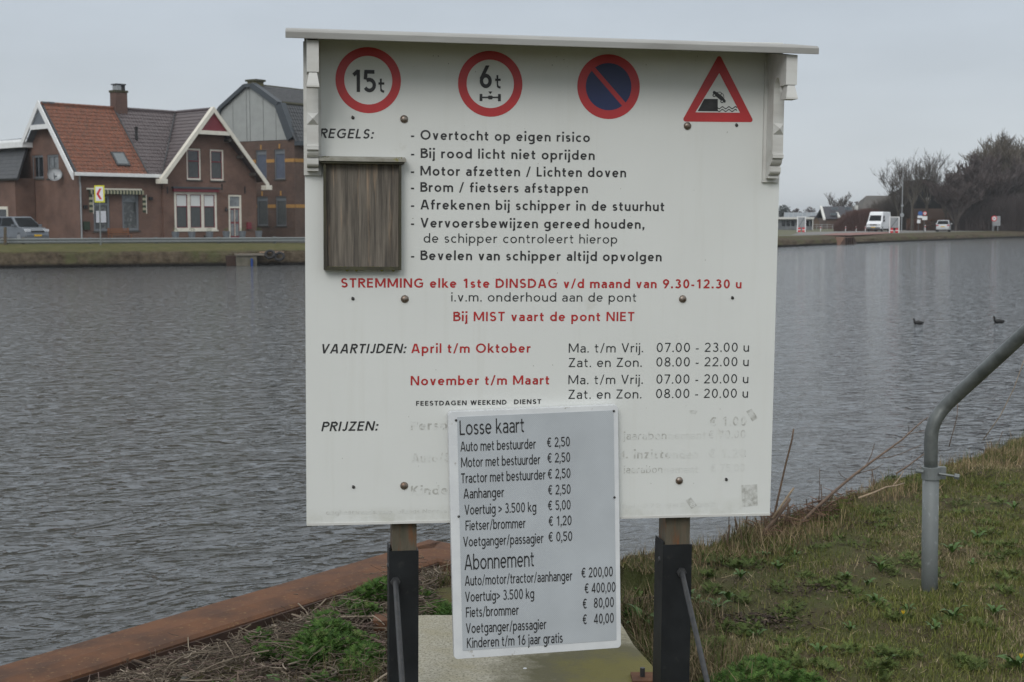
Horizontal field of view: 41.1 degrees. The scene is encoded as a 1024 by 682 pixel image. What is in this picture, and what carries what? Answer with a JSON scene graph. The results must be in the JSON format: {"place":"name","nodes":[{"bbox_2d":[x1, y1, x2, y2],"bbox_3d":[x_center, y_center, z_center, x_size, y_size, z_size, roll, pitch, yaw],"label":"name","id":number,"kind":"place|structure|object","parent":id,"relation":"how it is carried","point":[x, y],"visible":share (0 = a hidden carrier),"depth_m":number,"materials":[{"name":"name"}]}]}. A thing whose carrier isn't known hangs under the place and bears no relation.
{"place":"outdoors","nodes":[
{"label":"outdoors","id":0,"kind":"place"},
{"bbox_2d":[8,228,984,243],"bbox_3d":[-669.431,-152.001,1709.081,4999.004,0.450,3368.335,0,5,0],"label":"land","id":1,"kind":"structure","parent":0,"point":[787,232],"depth_m":166.32,"materials":[{"name":"green plant"}]},
{"bbox_2d":[0,138,35,220],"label":"house annex","id":2,"kind":"object","parent":1,"relation":"on","point":[17,195],"visible":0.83,"depth_m":94.91,"materials":[{"name":"red brick"}]},
{"bbox_2d":[0,206,7,215],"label":"window","id":3,"kind":"structure","parent":2,"relation":"in","point":[3,210],"depth_m":95.24,"materials":[{"name":"beige paint"}]},
{"bbox_2d":[0,83,271,240],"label":"brick house","id":4,"kind":"structure","parent":1,"relation":"on","point":[158,173],"depth_m":95.77,"materials":[{"name":"red brown brick"},{"name":"orange clay tile"},{"name":"brown tile"}]},
{"bbox_2d":[33,155,43,179],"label":"window","id":5,"kind":"structure","parent":4,"relation":"in","point":[38,158],"depth_m":94.89,"materials":[{"name":"grey glass"}]},
{"bbox_2d":[46,154,59,179],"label":"window","id":6,"kind":"structure","parent":4,"relation":"in","point":[53,162],"depth_m":93.58,"materials":[{"name":"grey glass"}]},
{"bbox_2d":[93,195,111,232],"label":"window","id":7,"kind":"structure","parent":4,"relation":"in","point":[104,205],"depth_m":93.01,"materials":[{"name":"grey glass"}]},
{"bbox_2d":[122,194,140,231],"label":"window","id":8,"kind":"structure","parent":4,"relation":"in","point":[130,216],"depth_m":94.61,"materials":[{"name":"grey glass"}]},
{"bbox_2d":[186,148,202,180],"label":"window","id":9,"kind":"structure","parent":4,"relation":"in","point":[193,155],"depth_m":97.95,"materials":[{"name":"grey glass"}]},
{"bbox_2d":[174,192,218,231],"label":"window","id":10,"kind":"structure","parent":4,"relation":"in","point":[196,210],"depth_m":98.21,"materials":[{"name":"beige paint"}]},
{"bbox_2d":[210,149,225,181],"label":"window","id":11,"kind":"structure","parent":4,"relation":"in","point":[216,156],"depth_m":99.42,"materials":[{"name":"grey glass"}]},
{"bbox_2d":[172,227,178,237],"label":"planter","id":12,"kind":"object","parent":1,"relation":"on","point":[175,234],"visible":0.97,"depth_m":95.23,"materials":[{"name":"grey stone"}]},
{"bbox_2d":[188,228,195,237],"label":"planter","id":13,"kind":"object","parent":1,"relation":"on","point":[191,234],"visible":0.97,"depth_m":96.25,"materials":[{"name":"grey stone"}]},
{"bbox_2d":[206,228,212,237],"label":"planter","id":14,"kind":"object","parent":1,"relation":"on","point":[209,233],"visible":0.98,"depth_m":97.34,"materials":[{"name":"grey stone"}]},
{"bbox_2d":[222,228,229,236],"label":"planter","id":15,"kind":"object","parent":1,"relation":"on","point":[226,233],"visible":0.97,"depth_m":98.42,"materials":[{"name":"grey stone"}]},
{"bbox_2d":[239,228,245,236],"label":"planter","id":16,"kind":"object","parent":1,"relation":"on","point":[242,233],"visible":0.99,"depth_m":99.47,"materials":[{"name":"grey stone"}]},
{"bbox_2d":[255,228,261,236],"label":"planter","id":17,"kind":"object","parent":1,"relation":"on","point":[258,233],"visible":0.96,"depth_m":100.56,"materials":[{"name":"grey stone"}]},
{"bbox_2d":[217,79,304,236],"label":"apartment building","id":18,"kind":"structure","parent":1,"relation":"on","point":[265,123],"depth_m":109.56,"materials":[{"name":"brown brick"}]},
{"bbox_2d":[256,150,267,179],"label":"window","id":19,"kind":"structure","parent":18,"relation":"in","point":[261,163],"depth_m":110.18,"materials":[{"name":"glass"}]},
{"bbox_2d":[257,197,268,226],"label":"window","id":20,"kind":"structure","parent":18,"relation":"in","point":[262,202],"depth_m":110.56,"materials":[{"name":"grey glass"}]},
{"bbox_2d":[273,149,285,180],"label":"window","id":21,"kind":"structure","parent":18,"relation":"in","point":[279,153],"depth_m":109.16,"materials":[{"name":"glass"}]},
{"bbox_2d":[275,196,286,226],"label":"window","id":22,"kind":"structure","parent":18,"relation":"in","point":[281,220],"depth_m":109.47,"materials":[{"name":"grey glass"}]},
{"bbox_2d":[778,204,789,216],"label":"evergreen tree","id":23,"kind":"object","parent":1,"relation":"on","point":[781,210],"visible":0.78,"depth_m":377.70,"materials":[{"name":"green plant"}]},
{"bbox_2d":[784,212,817,216],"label":"roof","id":24,"kind":"structure","parent":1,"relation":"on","point":[796,214],"depth_m":276.62,"materials":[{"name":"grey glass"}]},
{"bbox_2d":[797,216,805,231],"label":"ferry barrier board","id":25,"kind":"object","parent":1,"relation":"on","point":[801,221],"visible":0.92,"depth_m":195.58,"materials":[{"name":"white"}]},
{"bbox_2d":[809,216,818,227],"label":"shed","id":26,"kind":"structure","parent":1,"relation":"on","point":[816,220],"depth_m":244.08,"materials":[{"name":"grey"}]},
{"bbox_2d":[816,205,857,228],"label":"dark roofed house","id":27,"kind":"structure","parent":1,"relation":"on","point":[827,215],"depth_m":259.37,"materials":[{"name":"grey"}]},
{"bbox_2d":[826,192,850,205],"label":"bare tree","id":28,"kind":"object","parent":1,"relation":"on","point":[840,202],"visible":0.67,"depth_m":328.80,"materials":[{"name":"grey plant"}]},
{"bbox_2d":[832,208,887,230],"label":"reddish hedge","id":29,"kind":"object","parent":1,"relation":"on","point":[853,220],"visible":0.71,"depth_m":211.48,"materials":[{"name":"brown plant"}]},
{"bbox_2d":[852,196,890,209],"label":"farmhouse","id":30,"kind":"object","parent":1,"relation":"on","point":[864,201],"visible":0.08,"depth_m":264.25,"materials":[{"name":"grey"}]},
{"bbox_2d":[865,189,923,229],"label":"bare tree","id":31,"kind":"object","parent":1,"relation":"on","point":[886,205],"visible":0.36,"depth_m":231.57,"materials":[{"name":"brown"}]},
{"bbox_2d":[871,159,923,229],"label":"bare tree","id":32,"kind":"object","parent":1,"relation":"on","point":[890,191],"visible":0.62,"depth_m":224.32,"materials":[{"name":"brown plant"}]},
{"bbox_2d":[890,179,950,220],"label":"house","id":33,"kind":"structure","parent":1,"relation":"on","point":[935,210],"depth_m":234.83,"materials":[{"name":"brown"}]},
{"bbox_2d":[906,218,953,230],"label":"clipped hedge","id":34,"kind":"object","parent":1,"relation":"on","point":[931,225],"visible":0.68,"depth_m":219.84,"materials":[{"name":"brown plant"}]},
{"bbox_2d":[958,135,1023,166],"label":"bare tree","id":35,"kind":"object","parent":1,"relation":"on","point":[1022,157],"visible":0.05,"depth_m":235.43,"materials":[{"name":"brown plant"}]},
{"bbox_2d":[963,129,1023,196],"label":"bare tree","id":36,"kind":"object","parent":1,"relation":"on","point":[1008,158],"visible":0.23,"depth_m":230.57,"materials":[{"name":"brown plant"}]},
{"bbox_2d":[992,216,1000,230],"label":"direction board","id":37,"kind":"object","parent":1,"relation":"on","point":[996,223],"visible":0.81,"depth_m":213.77,"materials":[{"name":"metal"}]},
{"bbox_2d":[0,237,1023,665],"bbox_3d":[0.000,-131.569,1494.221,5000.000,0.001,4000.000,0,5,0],"label":"water","id":38,"kind":"structure","parent":0,"point":[152,443],"depth_m":20.56,"materials":[{"name":"grey liquid"}]},
{"bbox_2d":[992,316,1004,322],"bbox_3d":[13.542,-0.587,38.005,0.371,0.220,0.144,0,5,0],"label":"coot","id":39,"kind":"object","parent":38,"relation":"on","point":[999,320],"visible":1,"depth_m":37.96,"materials":[{"name":"black"}]},
{"bbox_2d":[0,231,1023,267],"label":"bank","id":40,"kind":"structure","parent":0,"point":[103,255],"depth_m":83.42,"materials":[{"name":"green plant"}]},
{"bbox_2d":[4,227,6,244],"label":"wooden post","id":41,"kind":"object","parent":40,"relation":"on","point":[5,235],"visible":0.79,"depth_m":83.03,"materials":[{"name":"brown wood"}]},
{"bbox_2d":[94,185,104,244],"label":"chevron sign","id":42,"kind":"object","parent":40,"relation":"on","point":[99,193],"visible":0.88,"depth_m":84.09,"materials":[{"name":"metal"}]},
{"bbox_2d":[0,236,304,243],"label":"guard rail","id":43,"kind":"object","parent":40,"relation":"on","point":[273,239],"visible":0.9,"depth_m":86.41,"materials":[{"name":"metal"}]},
{"bbox_2d":[226,253,263,265],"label":"concrete outfall","id":44,"kind":"object","parent":40,"relation":"in","point":[239,260],"visible":0.59,"depth_m":83.31,"materials":[{"name":"grey concrete"}]},
{"bbox_2d":[264,250,274,258],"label":"tyre","id":45,"kind":"object","parent":40,"relation":"hanging from","point":[268,257],"visible":1,"depth_m":84.00,"materials":[{"name":"black rubber"}]},
{"bbox_2d":[274,252,284,260],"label":"tyre","id":46,"kind":"object","parent":40,"relation":"hanging from","point":[280,259],"visible":1,"depth_m":84.22,"materials":[{"name":"black rubber"}]},
{"bbox_2d":[835,237,856,244],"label":"steel landing","id":47,"kind":"object","parent":40,"relation":"on","point":[845,240],"visible":0.67,"depth_m":150.83,"materials":[{"name":"brown metal"}]},
{"bbox_2d":[0,0,1023,211],"label":"sky","id":48,"kind":"structure","parent":0,"point":[887,79],"materials":[{"name":"grey"}]},
{"bbox_2d":[169,436,1023,681],"bbox_3d":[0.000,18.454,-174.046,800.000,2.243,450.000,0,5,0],"label":"ground","id":49,"kind":"structure","parent":0,"point":[629,579],"depth_m":6.31,"materials":[{"name":"green plant"}]},
{"bbox_2d":[0,540,450,681],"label":"quay edge","id":50,"kind":"object","parent":49,"relation":"on","point":[105,655],"visible":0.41,"depth_m":6.05,"materials":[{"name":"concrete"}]},
{"bbox_2d":[71,555,449,679],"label":"rim litter","id":51,"kind":"object","parent":49,"relation":"on","point":[383,566],"visible":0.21,"depth_m":6.75,"materials":[{"name":"brown plant"}]},
{"bbox_2d":[88,564,450,681],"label":"stalk litter","id":52,"kind":"object","parent":49,"relation":"on","point":[218,656],"visible":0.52,"depth_m":5.32,"materials":[{"name":"brown plant"}]},
{"bbox_2d":[373,614,652,681],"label":"concrete slab","id":53,"kind":"structure","parent":49,"relation":"on","point":[625,661],"depth_m":5.22,"materials":[{"name":"concrete"}]},
{"bbox_2d":[268,516,787,681],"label":"grass tuft","id":54,"kind":"object","parent":49,"relation":"on","point":[637,624],"visible":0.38,"depth_m":5.73,"materials":[{"name":"green plant"}]},
{"bbox_2d":[240,575,827,681],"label":"feathery ground cover","id":55,"kind":"object","parent":49,"relation":"on","point":[320,637],"visible":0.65,"depth_m":5.39,"materials":[{"name":"green plant"}]},
{"bbox_2d":[285,28,818,681],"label":"notice board","id":56,"kind":"object","parent":49,"relation":"on","point":[589,220],"visible":1,"depth_m":4.62,"materials":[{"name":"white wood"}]},
{"bbox_2d":[319,156,405,271],"bbox_3d":[-0.491,-0.416,4.482,0.283,0.377,0.049,0,5,-9],"label":"wooden panel","id":57,"kind":"object","parent":56,"relation":"attached to","point":[361,213],"visible":1,"depth_m":4.49,"materials":[{"name":"brown wood"}]},
{"bbox_2d":[447,404,620,658],"bbox_3d":[0.080,0.651,4.674,0.584,0.852,0.034,-2,5,-9],"label":"price sign","id":58,"kind":"object","parent":56,"relation":"attached to","point":[534,527],"visible":1,"depth_m":4.66,"materials":[{"name":"metal"}]},
{"bbox_2d":[626,604,653,623],"bbox_3d":[0.561,1.199,5.928,0.148,0.100,0.134,3,6,28],"label":"weed rosette","id":59,"kind":"object","parent":49,"relation":"on","point":[636,610],"visible":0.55,"depth_m":5.95,"materials":[{"name":"green plant"}]},
{"bbox_2d":[703,598,732,609],"bbox_3d":[0.902,1.148,5.936,0.116,0.050,0.110,-3,6,-31],"label":"weed rosette","id":60,"kind":"object","parent":49,"relation":"on","point":[715,601],"visible":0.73,"depth_m":5.94,"materials":[{"name":"green plant"}]},
{"bbox_2d":[719,591,734,599],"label":"weed rosette","id":61,"kind":"object","parent":49,"relation":"on","point":[728,595],"visible":0.88,"depth_m":6.09,"materials":[{"name":"green plant"}]},
{"bbox_2d":[734,568,748,577],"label":"weed rosette","id":62,"kind":"object","parent":49,"relation":"on","point":[741,573],"visible":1,"depth_m":6.39,"materials":[{"name":"green plant"}]},
{"bbox_2d":[762,498,790,533],"bbox_3d":[1.417,0.968,7.392,0.233,0.221,0.030,-3,6,-26],"label":"dead cane","id":63,"kind":"object","parent":49,"relation":"on","point":[774,520],"visible":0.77,"depth_m":7.39,"materials":[{"name":"brown plant"}]},
{"bbox_2d":[771,560,784,569],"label":"weed rosette","id":64,"kind":"object","parent":49,"relation":"on","point":[778,565],"visible":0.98,"depth_m":6.59,"materials":[{"name":"green plant"}]},
{"bbox_2d":[771,429,793,529],"bbox_3d":[1.469,0.779,7.431,0.124,0.608,0.012,0,5,0],"label":"dead cane","id":65,"kind":"object","parent":49,"relation":"on","point":[777,500],"visible":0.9,"depth_m":7.42,"materials":[{"name":"brown plant"}]},
{"bbox_2d":[772,487,794,518],"bbox_3d":[1.468,0.878,7.387,0.127,0.171,0.015,-1,5,-9],"label":"dead cane","id":66,"kind":"object","parent":49,"relation":"on","point":[781,505],"visible":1,"depth_m":7.38,"materials":[{"name":"beige plant"}]},
{"bbox_2d":[728,486,874,546],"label":"reed litter","id":67,"kind":"object","parent":49,"relation":"on","point":[802,512],"visible":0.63,"depth_m":7.69,"materials":[{"name":"brown plant"}]},
{"bbox_2d":[621,467,991,635],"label":"soil crumb litter","id":68,"kind":"object","parent":49,"relation":"on","point":[764,615],"visible":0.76,"depth_m":5.82,"materials":[{"name":"brown soil"}]},
{"bbox_2d":[810,643,826,652],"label":"weed rosette","id":69,"kind":"object","parent":49,"relation":"on","point":[817,647],"visible":1,"depth_m":5.30,"materials":[{"name":"green plant"}]},
{"bbox_2d":[620,422,1023,596],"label":"bank fringe grass","id":70,"kind":"structure","parent":49,"relation":"on","point":[802,533],"depth_m":7.69,"materials":[{"name":"green plant"}]},
{"bbox_2d":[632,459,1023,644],"bbox_3d":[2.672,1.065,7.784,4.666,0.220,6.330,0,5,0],"label":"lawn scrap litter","id":71,"kind":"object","parent":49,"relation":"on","point":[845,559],"visible":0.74,"depth_m":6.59,"materials":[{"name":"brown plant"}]},
{"bbox_2d":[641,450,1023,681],"bbox_3d":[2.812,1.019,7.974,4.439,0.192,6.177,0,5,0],"label":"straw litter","id":72,"kind":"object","parent":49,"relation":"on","point":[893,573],"visible":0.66,"depth_m":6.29,"materials":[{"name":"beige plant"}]},
{"bbox_2d":[692,470,1023,681],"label":"ground cover","id":73,"kind":"object","parent":49,"relation":"on","point":[971,661],"visible":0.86,"depth_m":6.10,"materials":[{"name":"green plant"}]},
{"bbox_2d":[796,416,928,525],"bbox_3d":[2.212,0.769,8.178,0.212,0.421,1.809,4,7,39],"label":"dead branch","id":74,"kind":"object","parent":49,"relation":"on","point":[814,509],"visible":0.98,"depth_m":8.07,"materials":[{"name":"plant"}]},
{"bbox_2d":[723,431,1023,546],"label":"reed stubble","id":75,"kind":"object","parent":49,"relation":"on","point":[765,523],"visible":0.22,"depth_m":7.72,"materials":[{"name":"brown plant"}]},
{"bbox_2d":[866,593,886,602],"bbox_3d":[1.594,1.137,5.982,0.080,0.048,0.111,-5,7,-44],"label":"weed rosette","id":76,"kind":"object","parent":49,"relation":"on","point":[875,597],"visible":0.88,"depth_m":5.99,"materials":[{"name":"green plant"}]},
{"bbox_2d":[870,560,890,571],"bbox_3d":[1.761,1.080,6.538,0.109,0.052,0.078,0,5,0],"label":"weed rosette","id":77,"kind":"object","parent":49,"relation":"on","point":[880,565],"visible":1,"depth_m":6.53,"materials":[{"name":"green plant"}]},
{"bbox_2d":[858,471,904,498],"bbox_3d":[2.157,0.841,7.937,0.037,0.092,0.738,4,6,35],"label":"dead branch","id":78,"kind":"object","parent":49,"relation":"on","point":[868,494],"visible":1,"depth_m":7.87,"materials":[{"name":"wood"}]},
{"bbox_2d":[896,454,923,473],"bbox_3d":[2.654,0.790,8.990,0.016,0.083,0.636,4,7,38],"label":"dead branch","id":79,"kind":"object","parent":49,"relation":"on","point":[909,464],"visible":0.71,"depth_m":8.92,"materials":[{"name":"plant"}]},
{"bbox_2d":[924,618,941,630],"bbox_3d":[1.711,1.158,5.542,0.078,0.046,0.091,0,5,0],"label":"weed rosette","id":80,"kind":"object","parent":49,"relation":"on","point":[936,625],"visible":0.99,"depth_m":5.55,"materials":[{"name":"green plant"}]},
{"bbox_2d":[938,542,962,552],"bbox_3d":[2.241,1.054,6.934,0.105,0.055,0.110,-2,5,-17],"label":"weed rosette","id":81,"kind":"object","parent":49,"relation":"on","point":[953,548],"visible":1,"depth_m":6.94,"materials":[{"name":"green plant"}]},
{"bbox_2d":[937,605,967,617],"bbox_3d":[1.845,1.140,5.723,0.114,0.076,0.121,-4,6,-35],"label":"weed rosette","id":82,"kind":"object","parent":49,"relation":"on","point":[955,612],"visible":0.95,"depth_m":5.72,"materials":[{"name":"green plant"}]},
{"bbox_2d":[915,324,1023,591],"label":"handrail","id":83,"kind":"object","parent":49,"relation":"on","point":[932,472],"visible":0.99,"depth_m":6.22,"materials":[{"name":"metal"}]},
{"bbox_2d":[970,530,987,538],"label":"weed rosette","id":84,"kind":"object","parent":49,"relation":"on","point":[976,534],"visible":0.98,"depth_m":7.29,"materials":[{"name":"green plant"}]},
{"bbox_2d":[985,603,1006,613],"bbox_3d":[2.064,1.150,5.843,0.100,0.043,0.095,0,5,0],"label":"weed rosette","id":85,"kind":"object","parent":49,"relation":"on","point":[994,609],"visible":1,"depth_m":5.84,"materials":[{"name":"green plant"}]},
{"bbox_2d":[983,361,1023,439],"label":"dead cane","id":86,"kind":"object","parent":49,"relation":"on","point":[1005,405],"visible":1,"depth_m":9.40,"materials":[{"name":"brown plant"}]},
{"bbox_2d":[995,653,1023,667],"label":"weed rosette","id":87,"kind":"object","parent":49,"relation":"on","point":[1012,660],"visible":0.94,"depth_m":5.14,"materials":[{"name":"green plant"}]},
{"bbox_2d":[778,217,813,229],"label":"white building","id":88,"kind":"structure","parent":0,"point":[787,223],"depth_m":229.59,"materials":[{"name":"grey"}]},
{"bbox_2d":[824,232,888,234],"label":"red road","id":89,"kind":"structure","parent":0,"point":[864,233],"depth_m":177.02,"materials":[{"name":"red asphalt"}]},
{"bbox_2d":[778,230,959,235],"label":"road","id":90,"kind":"structure","parent":0,"point":[823,233],"depth_m":190.09,"materials":[{"name":"grey asphalt"}]},
{"bbox_2d":[866,212,890,231],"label":"white van","id":91,"kind":"object","parent":90,"relation":"on","point":[877,220],"visible":0.93,"depth_m":203.05,"materials":[{"name":"white paint"}]},
{"bbox_2d":[889,217,899,232],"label":"ferry barrier board","id":92,"kind":"object","parent":90,"relation":"on","point":[894,222],"visible":0.95,"depth_m":184.09,"materials":[{"name":"white metal"}]},
{"bbox_2d":[899,164,903,230],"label":"street lamp","id":93,"kind":"object","parent":90,"relation":"on","point":[902,214],"visible":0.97,"depth_m":208.75,"materials":[{"name":"metal"}]},
{"bbox_2d":[888,158,927,230],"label":"bare tree","id":94,"kind":"object","parent":90,"relation":"on","point":[914,192],"visible":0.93,"depth_m":218.27,"materials":[{"name":"brown plant"}]},
{"bbox_2d":[917,211,922,230],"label":"information sign","id":95,"kind":"object","parent":90,"relation":"on","point":[920,213],"visible":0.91,"depth_m":211.14,"materials":[{"name":"metal"}]},
{"bbox_2d":[901,147,954,220],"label":"bare tree","id":96,"kind":"object","parent":90,"relation":"on","point":[929,177],"visible":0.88,"depth_m":220.23,"materials":[{"name":"brown plant"}]},
{"bbox_2d":[936,220,951,231],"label":"estate car","id":97,"kind":"object","parent":90,"relation":"on","point":[943,224],"visible":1,"depth_m":198.62,"materials":[{"name":"silver metal"}]},
{"bbox_2d":[933,168,960,218],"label":"bare tree","id":98,"kind":"object","parent":90,"relation":"on","point":[940,183],"visible":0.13,"depth_m":222.75,"materials":[{"name":"brown plant"}]},
{"bbox_2d":[923,169,984,230],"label":"bare tree","id":99,"kind":"object","parent":90,"relation":"on","point":[960,198],"visible":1,"depth_m":212.12,"materials":[{"name":"grey plant"}]},
{"bbox_2d":[944,153,1011,215],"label":"bare tree","id":100,"kind":"object","parent":90,"relation":"on","point":[970,173],"visible":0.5,"depth_m":215.54,"materials":[{"name":"grey plant"}]},
{"bbox_2d":[944,162,1023,206],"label":"bare tree","id":101,"kind":"object","parent":90,"relation":"on","point":[1005,189],"visible":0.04,"depth_m":220.85,"materials":[{"name":"brown plant"}]},
{"bbox_2d":[947,191,1023,230],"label":"undergrowth","id":102,"kind":"object","parent":90,"relation":"on","point":[1009,210],"visible":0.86,"depth_m":215.63,"materials":[{"name":"grey"}]},
{"bbox_2d":[973,151,1023,198],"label":"bare tree","id":103,"kind":"object","parent":90,"relation":"on","point":[995,166],"visible":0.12,"depth_m":226.45,"materials":[{"name":"brown plant"}]},
{"bbox_2d":[984,132,1023,151],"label":"bare tree","id":104,"kind":"object","parent":90,"relation":"on","point":[1021,144],"visible":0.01,"depth_m":240.00,"materials":[{"name":"brown plant"}]},
{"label":"road","id":105,"kind":"structure","parent":0,"visible":0},
{"bbox_2d":[0,216,48,237],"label":"parked minivan","id":106,"kind":"object","parent":105,"relation":"on","point":[23,226],"visible":0.81,"depth_m":87.30,"materials":[{"name":"grey paint"}]},
{"bbox_2d":[107,228,132,237],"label":"garden bench","id":107,"kind":"object","parent":105,"relation":"on","point":[118,229],"visible":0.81,"depth_m":92.98,"materials":[{"name":"brown wood"}]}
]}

